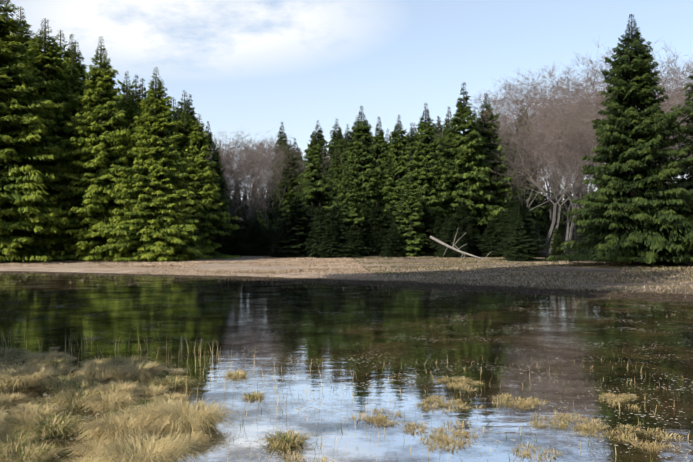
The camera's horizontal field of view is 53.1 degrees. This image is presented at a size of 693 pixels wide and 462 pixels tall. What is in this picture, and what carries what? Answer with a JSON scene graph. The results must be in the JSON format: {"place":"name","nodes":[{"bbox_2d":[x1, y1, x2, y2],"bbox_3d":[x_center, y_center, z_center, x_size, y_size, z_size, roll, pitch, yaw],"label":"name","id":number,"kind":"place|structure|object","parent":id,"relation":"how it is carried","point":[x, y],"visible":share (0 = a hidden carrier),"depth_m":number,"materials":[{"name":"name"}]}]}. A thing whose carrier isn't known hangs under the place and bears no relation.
{"place":"outdoors","nodes":[
{"label":"outdoors","id":0,"kind":"place"},
{"bbox_2d":[0,327,390,461],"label":"marsh grass","id":1,"kind":"structure","parent":0,"point":[130,424],"depth_m":6.64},
{"bbox_2d":[0,271,692,461],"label":"pond water","id":2,"kind":"structure","parent":0,"point":[361,324],"depth_m":10.62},
{"bbox_2d":[233,355,691,461],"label":"water sedge mats","id":3,"kind":"object","parent":2,"relation":"on","point":[588,426],"visible":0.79,"depth_m":6.55,"materials":[{"name":"beige plant"}]},
{"bbox_2d":[0,201,692,293],"bbox_3d":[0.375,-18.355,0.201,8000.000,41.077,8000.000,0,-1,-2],"label":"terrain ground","id":4,"kind":"structure","parent":0,"point":[79,267],"depth_m":40.62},
{"bbox_2d":[3,6,47,144],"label":"spruce","id":5,"kind":"object","parent":4,"relation":"on","point":[27,45],"visible":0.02,"depth_m":67.04,"materials":[{"name":"green plant"}]},
{"bbox_2d":[0,0,87,262],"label":"spruce","id":6,"kind":"object","parent":4,"relation":"on","point":[26,121],"visible":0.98,"depth_m":55.50,"materials":[{"name":"green plant"}]},
{"bbox_2d":[7,18,84,259],"bbox_3d":[-26.362,-8.109,62.200,13.393,22.131,13.601,1,-1,-40],"label":"spruce","id":7,"kind":"object","parent":4,"relation":"on","point":[42,69],"visible":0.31,"depth_m":61.63,"materials":[{"name":"green plant"}]},
{"bbox_2d":[49,30,92,198],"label":"spruce","id":8,"kind":"object","parent":4,"relation":"on","point":[66,55],"visible":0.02,"depth_m":69.37,"materials":[{"name":"green plant"}]},
{"bbox_2d":[53,54,94,253],"bbox_3d":[-26.184,-6.910,64.821,10.148,19.658,10.693,1,-1,-42],"label":"spruce","id":9,"kind":"object","parent":4,"relation":"on","point":[78,85],"visible":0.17,"depth_m":64.76,"materials":[{"name":"green plant"}]},
{"bbox_2d":[69,40,97,117],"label":"spruce","id":10,"kind":"object","parent":4,"relation":"on","point":[82,72],"visible":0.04,"depth_m":71.23,"materials":[{"name":"green plant"}]},
{"bbox_2d":[37,37,146,260],"bbox_3d":[-21.635,-6.931,59.347,10.065,19.639,9.046,0,-1,4],"label":"spruce","id":11,"kind":"object","parent":4,"relation":"on","point":[103,144],"visible":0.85,"depth_m":58.07,"materials":[{"name":"green plant"}]},
{"bbox_2d":[74,90,174,256],"bbox_3d":[-19.331,-4.867,61.094,8.591,15.362,9.053,1,-1,-34],"label":"spruce","id":12,"kind":"object","parent":4,"relation":"on","point":[130,116],"visible":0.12,"depth_m":60.81,"materials":[{"name":"green plant"}]},
{"bbox_2d":[115,72,133,129],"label":"spruce","id":13,"kind":"object","parent":4,"relation":"on","point":[123,85],"visible":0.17,"depth_m":74.26,"materials":[{"name":"green plant"}]},
{"bbox_2d":[115,84,139,179],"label":"spruce","id":14,"kind":"object","parent":4,"relation":"on","point":[123,100],"visible":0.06,"depth_m":65.35,"materials":[{"name":"green plant"}]},
{"bbox_2d":[125,75,164,188],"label":"spruce","id":15,"kind":"object","parent":4,"relation":"on","point":[137,92],"visible":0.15,"depth_m":69.37,"materials":[{"name":"green plant"}]},
{"bbox_2d":[89,67,210,261],"bbox_3d":[-15.920,-5.310,56.905,8.807,16.232,8.944,0,-1,5],"label":"spruce","id":16,"kind":"object","parent":4,"relation":"on","point":[156,228],"visible":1,"depth_m":55.41,"materials":[{"name":"green plant"}]},
{"bbox_2d":[168,105,211,249],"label":"spruce","id":17,"kind":"object","parent":4,"relation":"on","point":[185,138],"visible":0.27,"depth_m":69.14,"materials":[{"name":"green plant"}]},
{"bbox_2d":[183,94,207,157],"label":"spruce","id":18,"kind":"object","parent":4,"relation":"on","point":[191,113],"visible":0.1,"depth_m":109.87,"materials":[{"name":"green plant"}]},
{"bbox_2d":[177,115,241,258],"bbox_3d":[-13.419,-3.989,63.506,7.649,13.631,5.972,0,-1,-14],"label":"spruce","id":19,"kind":"object","parent":4,"relation":"on","point":[201,198],"visible":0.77,"depth_m":63.05,"materials":[{"name":"green plant"}]},
{"bbox_2d":[206,140,232,236],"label":"spruce","id":20,"kind":"object","parent":4,"relation":"on","point":[220,173],"visible":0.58,"depth_m":75.46,"materials":[{"name":"green plant"}]},
{"bbox_2d":[208,226,236,255],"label":"spruce","id":21,"kind":"object","parent":4,"relation":"on","point":[223,242],"visible":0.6,"depth_m":69.44,"materials":[{"name":"green plant"}]},
{"bbox_2d":[202,142,265,223],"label":"bare tree","id":22,"kind":"object","parent":4,"relation":"on","point":[236,187],"visible":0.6,"depth_m":83.69,"materials":[{"name":"brown plant"}]},
{"bbox_2d":[204,143,280,229],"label":"beech","id":23,"kind":"object","parent":4,"relation":"on","point":[247,182],"visible":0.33,"depth_m":88.30,"materials":[{"name":"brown plant"}]},
{"bbox_2d":[212,129,302,238],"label":"bare tree","id":24,"kind":"object","parent":4,"relation":"on","point":[252,160],"visible":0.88,"depth_m":78.50,"materials":[{"name":"grey plant"}]},
{"bbox_2d":[224,141,304,215],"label":"beech","id":25,"kind":"object","parent":4,"relation":"on","point":[254,176],"visible":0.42,"depth_m":88.85,"materials":[{"name":"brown plant"}]},
{"bbox_2d":[224,141,305,213],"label":"beech","id":26,"kind":"object","parent":4,"relation":"on","point":[255,178],"visible":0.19,"depth_m":96.61,"materials":[{"name":"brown plant"}]},
{"bbox_2d":[233,147,305,230],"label":"beech","id":27,"kind":"object","parent":4,"relation":"on","point":[274,168],"visible":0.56,"depth_m":81.78,"materials":[{"name":"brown plant"}]},
{"bbox_2d":[261,146,281,230],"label":"spruce","id":28,"kind":"object","parent":4,"relation":"on","point":[268,214],"visible":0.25,"depth_m":99.16,"materials":[{"name":"green plant"}]},
{"bbox_2d":[264,123,291,217],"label":"spruce","id":29,"kind":"object","parent":4,"relation":"on","point":[281,138],"visible":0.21,"depth_m":112.23,"materials":[{"name":"green plant"}]},
{"bbox_2d":[266,228,292,257],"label":"spruce","id":30,"kind":"object","parent":4,"relation":"on","point":[278,245],"visible":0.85,"depth_m":65.25,"materials":[{"name":"green plant"}]},
{"bbox_2d":[264,140,300,231],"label":"spruce","id":31,"kind":"object","parent":4,"relation":"on","point":[288,197],"visible":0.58,"depth_m":81.23,"materials":[{"name":"green plant"}]},
{"bbox_2d":[268,196,314,256],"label":"spruce","id":32,"kind":"object","parent":4,"relation":"on","point":[301,222],"visible":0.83,"depth_m":66.11,"materials":[{"name":"green plant"}]},
{"bbox_2d":[288,180,308,230],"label":"spruce","id":33,"kind":"object","parent":4,"relation":"on","point":[302,196],"visible":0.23,"depth_m":71.58,"materials":[{"name":"green plant"}]},
{"bbox_2d":[304,224,322,257],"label":"spruce","id":34,"kind":"object","parent":4,"relation":"on","point":[311,241],"visible":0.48,"depth_m":65.33,"materials":[{"name":"green plant"}]},
{"bbox_2d":[292,131,336,220],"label":"spruce","id":35,"kind":"object","parent":4,"relation":"on","point":[315,196],"visible":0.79,"depth_m":77.20,"materials":[{"name":"green plant"}]},
{"bbox_2d":[306,203,328,256],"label":"spruce","id":36,"kind":"object","parent":4,"relation":"on","point":[319,221],"visible":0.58,"depth_m":65.31,"materials":[{"name":"green plant"}]},
{"bbox_2d":[307,122,328,161],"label":"spruce","id":37,"kind":"object","parent":4,"relation":"on","point":[322,141],"visible":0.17,"depth_m":143.90,"materials":[{"name":"green plant"}]},
{"bbox_2d":[312,144,331,201],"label":"spruce","id":38,"kind":"object","parent":4,"relation":"on","point":[326,169],"visible":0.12,"depth_m":97.81,"materials":[{"name":"green plant"}]},
{"bbox_2d":[315,221,344,257],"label":"spruce","id":39,"kind":"object","parent":4,"relation":"on","point":[331,241],"visible":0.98,"depth_m":63.50,"materials":[{"name":"green plant"}]},
{"bbox_2d":[312,207,350,257],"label":"spruce","id":40,"kind":"object","parent":4,"relation":"on","point":[327,222],"visible":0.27,"depth_m":64.93,"materials":[{"name":"green plant"}]},
{"bbox_2d":[324,148,342,223],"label":"spruce","id":41,"kind":"object","parent":4,"relation":"on","point":[335,166],"visible":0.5,"depth_m":83.40,"materials":[{"name":"green plant"}]},
{"bbox_2d":[324,119,343,165],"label":"spruce","id":42,"kind":"object","parent":4,"relation":"on","point":[331,144],"visible":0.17,"depth_m":128.12,"materials":[{"name":"green plant"}]},
{"bbox_2d":[322,202,352,257],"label":"spruce","id":43,"kind":"object","parent":4,"relation":"on","point":[339,216],"visible":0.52,"depth_m":65.00,"materials":[{"name":"green plant"}]},
{"bbox_2d":[327,124,353,192],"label":"spruce","id":44,"kind":"object","parent":4,"relation":"on","point":[341,146],"visible":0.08,"depth_m":111.52,"materials":[{"name":"green plant"}]},
{"bbox_2d":[0,255,692,318],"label":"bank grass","id":45,"kind":"structure","parent":4,"relation":"on","point":[621,266],"depth_m":39.78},
{"bbox_2d":[340,132,355,202],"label":"spruce","id":46,"kind":"object","parent":4,"relation":"on","point":[344,155],"visible":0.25,"depth_m":94.75,"materials":[{"name":"green plant"}]},
{"bbox_2d":[333,162,368,253],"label":"spruce","id":47,"kind":"object","parent":4,"relation":"on","point":[348,207],"visible":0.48,"depth_m":69.50,"materials":[{"name":"green plant"}]},
{"bbox_2d":[337,223,370,257],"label":"spruce","id":48,"kind":"object","parent":4,"relation":"on","point":[353,250],"visible":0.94,"depth_m":62.74,"materials":[{"name":"green plant"}]},
{"bbox_2d":[346,209,379,254],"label":"spruce","id":49,"kind":"object","parent":4,"relation":"on","point":[361,226],"visible":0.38,"depth_m":69.12,"materials":[{"name":"green plant"}]},
{"bbox_2d":[338,106,392,228],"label":"spruce","id":50,"kind":"object","parent":4,"relation":"on","point":[366,177],"visible":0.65,"depth_m":74.28,"materials":[{"name":"green plant"}]},
{"bbox_2d":[368,227,380,256],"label":"spruce","id":51,"kind":"object","parent":4,"relation":"on","point":[373,237],"visible":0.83,"depth_m":68.16,"materials":[{"name":"green plant"}]},
{"bbox_2d":[362,203,388,256],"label":"spruce","id":52,"kind":"object","parent":4,"relation":"on","point":[375,215],"visible":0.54,"depth_m":69.60,"materials":[{"name":"green plant"}]},
{"bbox_2d":[372,227,388,255],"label":"spruce","id":53,"kind":"object","parent":4,"relation":"on","point":[380,243],"visible":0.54,"depth_m":68.47,"materials":[{"name":"green plant"}]},
{"bbox_2d":[367,117,394,210],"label":"spruce","id":54,"kind":"object","parent":4,"relation":"on","point":[379,146],"visible":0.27,"depth_m":81.65,"materials":[{"name":"green plant"}]},
{"bbox_2d":[371,115,418,218],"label":"spruce","id":55,"kind":"object","parent":4,"relation":"on","point":[393,190],"visible":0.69,"depth_m":73.58,"materials":[{"name":"green plant"}]},
{"bbox_2d":[381,228,410,257],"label":"spruce","id":56,"kind":"object","parent":4,"relation":"on","point":[392,244],"visible":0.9,"depth_m":64.22,"materials":[{"name":"green plant"}]},
{"bbox_2d":[387,200,421,254],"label":"spruce","id":57,"kind":"object","parent":4,"relation":"on","point":[395,225],"visible":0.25,"depth_m":66.73,"materials":[{"name":"green plant"}]},
{"bbox_2d":[404,122,417,197],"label":"spruce","id":58,"kind":"object","parent":4,"relation":"on","point":[412,141],"visible":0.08,"depth_m":97.92,"materials":[{"name":"green plant"}]},
{"bbox_2d":[392,174,431,256],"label":"spruce","id":59,"kind":"object","parent":4,"relation":"on","point":[412,203],"visible":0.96,"depth_m":65.71,"materials":[{"name":"green plant"}]},
{"bbox_2d":[395,103,449,235],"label":"spruce","id":60,"kind":"object","parent":4,"relation":"on","point":[425,178],"visible":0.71,"depth_m":71.38,"materials":[{"name":"green plant"}]},
{"bbox_2d":[412,196,440,255],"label":"spruce","id":61,"kind":"object","parent":4,"relation":"on","point":[426,217],"visible":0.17,"depth_m":67.76,"materials":[{"name":"green plant"}]},
{"bbox_2d":[415,220,443,256],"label":"spruce","id":62,"kind":"object","parent":4,"relation":"on","point":[428,234],"visible":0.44,"depth_m":66.69,"materials":[{"name":"green plant"}]},
{"bbox_2d":[427,215,442,256],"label":"spruce","id":63,"kind":"object","parent":4,"relation":"on","point":[436,231],"visible":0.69,"depth_m":66.29,"materials":[{"name":"green plant"}]},
{"bbox_2d":[437,215,452,255],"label":"spruce","id":64,"kind":"object","parent":4,"relation":"on","point":[447,221],"visible":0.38,"depth_m":65.64,"materials":[{"name":"green plant"}]},
{"bbox_2d":[436,107,459,227],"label":"spruce","id":65,"kind":"object","parent":4,"relation":"on","point":[443,140],"visible":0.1,"depth_m":80.08,"materials":[{"name":"green plant"}]},
{"bbox_2d":[435,213,471,256],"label":"spruce","id":66,"kind":"object","parent":4,"relation":"on","point":[452,225],"visible":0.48,"depth_m":64.36,"materials":[{"name":"green plant"}]},
{"bbox_2d":[447,227,468,257],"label":"spruce","id":67,"kind":"object","parent":4,"relation":"on","point":[458,235],"visible":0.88,"depth_m":63.05,"materials":[{"name":"green plant"}]},
{"bbox_2d":[436,199,482,256],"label":"spruce","id":68,"kind":"object","parent":4,"relation":"on","point":[462,219],"visible":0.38,"depth_m":66.19,"materials":[{"name":"green plant"}]},
{"bbox_2d":[429,227,490,259],"bbox_3d":[9.632,1.059,59.106,5.522,2.831,1.192,0,-1,23],"label":"fallen branch","id":69,"kind":"object","parent":4,"relation":"on","point":[446,245],"visible":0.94,"depth_m":59.45,"materials":[{"name":"grey wood"}]},
{"bbox_2d":[432,83,498,226],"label":"spruce","id":70,"kind":"object","parent":4,"relation":"on","point":[469,194],"visible":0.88,"depth_m":71.40,"materials":[{"name":"green plant"}]},
{"bbox_2d":[463,228,477,256],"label":"spruce","id":71,"kind":"object","parent":4,"relation":"on","point":[468,240],"visible":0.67,"depth_m":64.67,"materials":[{"name":"green plant"}]},
{"bbox_2d":[470,226,487,256],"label":"spruce","id":72,"kind":"object","parent":4,"relation":"on","point":[475,232],"visible":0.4,"depth_m":66.17,"materials":[{"name":"green plant"}]},
{"bbox_2d":[452,93,512,227],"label":"spruce","id":73,"kind":"object","parent":4,"relation":"on","point":[486,135],"visible":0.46,"depth_m":74.54,"materials":[{"name":"green plant"}]},
{"bbox_2d":[476,218,501,256],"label":"spruce","id":74,"kind":"object","parent":4,"relation":"on","point":[489,240],"visible":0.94,"depth_m":64.19,"materials":[{"name":"green plant"}]},
{"bbox_2d":[408,92,586,201],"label":"bare tree","id":75,"kind":"object","parent":4,"relation":"on","point":[519,136],"visible":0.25,"depth_m":78.12,"materials":[{"name":"brown plant"}]},
{"bbox_2d":[493,133,518,225],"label":"spruce","id":76,"kind":"object","parent":4,"relation":"on","point":[510,192],"visible":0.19,"depth_m":85.98,"materials":[{"name":"green plant"}]},
{"bbox_2d":[435,94,587,202],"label":"bare tree","id":77,"kind":"object","parent":4,"relation":"on","point":[528,141],"visible":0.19,"depth_m":88.44,"materials":[{"name":"brown plant"}]},
{"bbox_2d":[435,84,592,231],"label":"bare tree","id":78,"kind":"object","parent":4,"relation":"on","point":[524,145],"visible":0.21,"depth_m":85.09,"materials":[{"name":"brown plant"}]},
{"bbox_2d":[503,211,537,260],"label":"spruce","id":79,"kind":"object","parent":4,"relation":"on","point":[515,235],"visible":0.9,"depth_m":53.17,"materials":[{"name":"green plant"}]},
{"bbox_2d":[492,200,551,260],"bbox_3d":[13.808,-0.030,54.496,4.256,4.970,5.451,1,-1,-39],"label":"spruce","id":80,"kind":"object","parent":4,"relation":"on","point":[526,219],"visible":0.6,"depth_m":54.00,"materials":[{"name":"green plant"}]},
{"bbox_2d":[469,74,593,202],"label":"bare tree","id":81,"kind":"object","parent":4,"relation":"on","point":[520,94],"visible":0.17,"depth_m":146.23,"materials":[{"name":"brown plant"}]},
{"bbox_2d":[511,100,553,228],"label":"spruce","id":82,"kind":"object","parent":4,"relation":"on","point":[535,212],"visible":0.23,"depth_m":95.92,"materials":[{"name":"green plant"}]},
{"bbox_2d":[470,91,597,246],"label":"bare tree","id":83,"kind":"object","parent":4,"relation":"on","point":[537,229],"visible":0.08,"depth_m":97.17,"materials":[{"name":"brown plant"}]},
{"bbox_2d":[470,65,598,179],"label":"bare tree","id":84,"kind":"object","parent":4,"relation":"on","point":[534,93],"visible":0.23,"depth_m":133.45,"materials":[{"name":"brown plant"}]},
{"bbox_2d":[471,107,599,228],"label":"bare tree","id":85,"kind":"object","parent":4,"relation":"on","point":[537,159],"visible":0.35,"depth_m":74.55,"materials":[{"name":"brown plant"}]},
{"bbox_2d":[473,93,598,254],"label":"bare tree","id":86,"kind":"object","parent":4,"relation":"on","point":[551,227],"visible":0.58,"depth_m":72.33,"materials":[{"name":"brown plant"}]},
{"bbox_2d":[484,118,594,237],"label":"bare tree","id":87,"kind":"object","parent":4,"relation":"on","point":[549,160],"visible":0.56,"depth_m":71.80,"materials":[{"name":"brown plant"}]},
{"bbox_2d":[492,66,590,203],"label":"bare tree","id":88,"kind":"object","parent":4,"relation":"on","point":[514,91],"visible":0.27,"depth_m":130.46,"materials":[{"name":"brown plant"}]},
{"bbox_2d":[501,99,587,246],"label":"bare tree","id":89,"kind":"object","parent":4,"relation":"on","point":[564,235],"visible":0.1,"depth_m":104.34,"materials":[{"name":"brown plant"}]},
{"bbox_2d":[495,105,600,253],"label":"bare tree","id":90,"kind":"object","parent":4,"relation":"on","point":[559,212],"visible":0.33,"depth_m":77.85,"materials":[{"name":"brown plant"}]},
{"bbox_2d":[505,100,604,253],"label":"bare tree","id":91,"kind":"object","parent":4,"relation":"on","point":[558,192],"visible":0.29,"depth_m":78.97,"materials":[{"name":"brown plant"}]},
{"bbox_2d":[546,187,564,245],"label":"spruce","id":92,"kind":"object","parent":4,"relation":"on","point":[560,228],"visible":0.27,"depth_m":108.61,"materials":[{"name":"green plant"}]},
{"bbox_2d":[548,228,566,254],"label":"spruce","id":93,"kind":"object","parent":4,"relation":"on","point":[556,239],"visible":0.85,"depth_m":68.37,"materials":[{"name":"green plant"}]},
{"bbox_2d":[516,85,606,251],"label":"bare tree","id":94,"kind":"object","parent":4,"relation":"on","point":[558,135],"visible":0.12,"depth_m":87.70,"materials":[{"name":"brown plant"}]},
{"bbox_2d":[534,95,601,242],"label":"bare tree","id":95,"kind":"object","parent":4,"relation":"on","point":[575,233],"visible":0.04,"depth_m":100.62,"materials":[{"name":"brown plant"}]},
{"bbox_2d":[534,88,605,234],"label":"bare tree","id":96,"kind":"object","parent":4,"relation":"on","point":[550,209],"visible":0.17,"depth_m":96.78,"materials":[{"name":"brown plant"}]},
{"bbox_2d":[511,100,629,253],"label":"bare tree","id":97,"kind":"object","parent":4,"relation":"on","point":[574,182],"visible":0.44,"depth_m":70.18,"materials":[{"name":"grey plant"}]},
{"bbox_2d":[561,211,609,254],"bbox_3d":[22.526,0.164,63.097,5.453,4.590,4.619,0,-1,5],"label":"spruce","id":98,"kind":"object","parent":4,"relation":"on","point":[591,226],"visible":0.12,"depth_m":63.28,"materials":[{"name":"green plant"}]},
{"bbox_2d":[508,48,690,205],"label":"bare tree","id":99,"kind":"object","parent":4,"relation":"on","point":[590,89],"visible":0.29,"depth_m":73.13,"materials":[{"name":"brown plant"}]},
{"bbox_2d":[514,61,691,185],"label":"bare tree","id":100,"kind":"object","parent":4,"relation":"on","point":[603,107],"visible":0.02,"depth_m":89.23,"materials":[{"name":"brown plant"}]},
{"bbox_2d":[517,77,691,186],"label":"bare tree","id":101,"kind":"object","parent":4,"relation":"on","point":[572,113],"visible":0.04,"depth_m":81.38,"materials":[{"name":"brown plant"}]},
{"bbox_2d":[525,56,692,183],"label":"bare tree","id":102,"kind":"object","parent":4,"relation":"on","point":[601,100],"visible":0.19,"depth_m":81.12,"materials":[{"name":"brown plant"}]},
{"bbox_2d":[536,65,684,198],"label":"bare tree","id":103,"kind":"object","parent":4,"relation":"on","point":[581,96],"visible":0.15,"depth_m":83.89,"materials":[{"name":"brown plant"}]},
{"bbox_2d":[536,93,686,206],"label":"bare tree","id":104,"kind":"object","parent":4,"relation":"on","point":[578,156],"visible":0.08,"depth_m":73.83,"materials":[{"name":"brown plant"}]},
{"bbox_2d":[545,14,692,265],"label":"spruce","id":105,"kind":"object","parent":4,"relation":"on","point":[624,186],"visible":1,"depth_m":43.06,"materials":[{"name":"green plant"}]},
{"bbox_2d":[558,38,692,188],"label":"bare tree","id":106,"kind":"object","parent":4,"relation":"on","point":[671,73],"visible":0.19,"depth_m":62.08,"materials":[{"name":"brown plant"}]},
{"bbox_2d":[657,49,692,201],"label":"bare tree","id":107,"kind":"object","parent":4,"relation":"on","point":[676,78],"visible":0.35,"depth_m":71.75,"materials":[{"name":"brown plant"}]},
{"bbox_2d":[660,69,692,249],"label":"spruce","id":108,"kind":"object","parent":4,"relation":"on","point":[685,183],"visible":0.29,"depth_m":50.95,"materials":[{"name":"green plant"}]},
{"bbox_2d":[0,0,692,199],"label":"sky","id":109,"kind":"structure","parent":0,"point":[252,67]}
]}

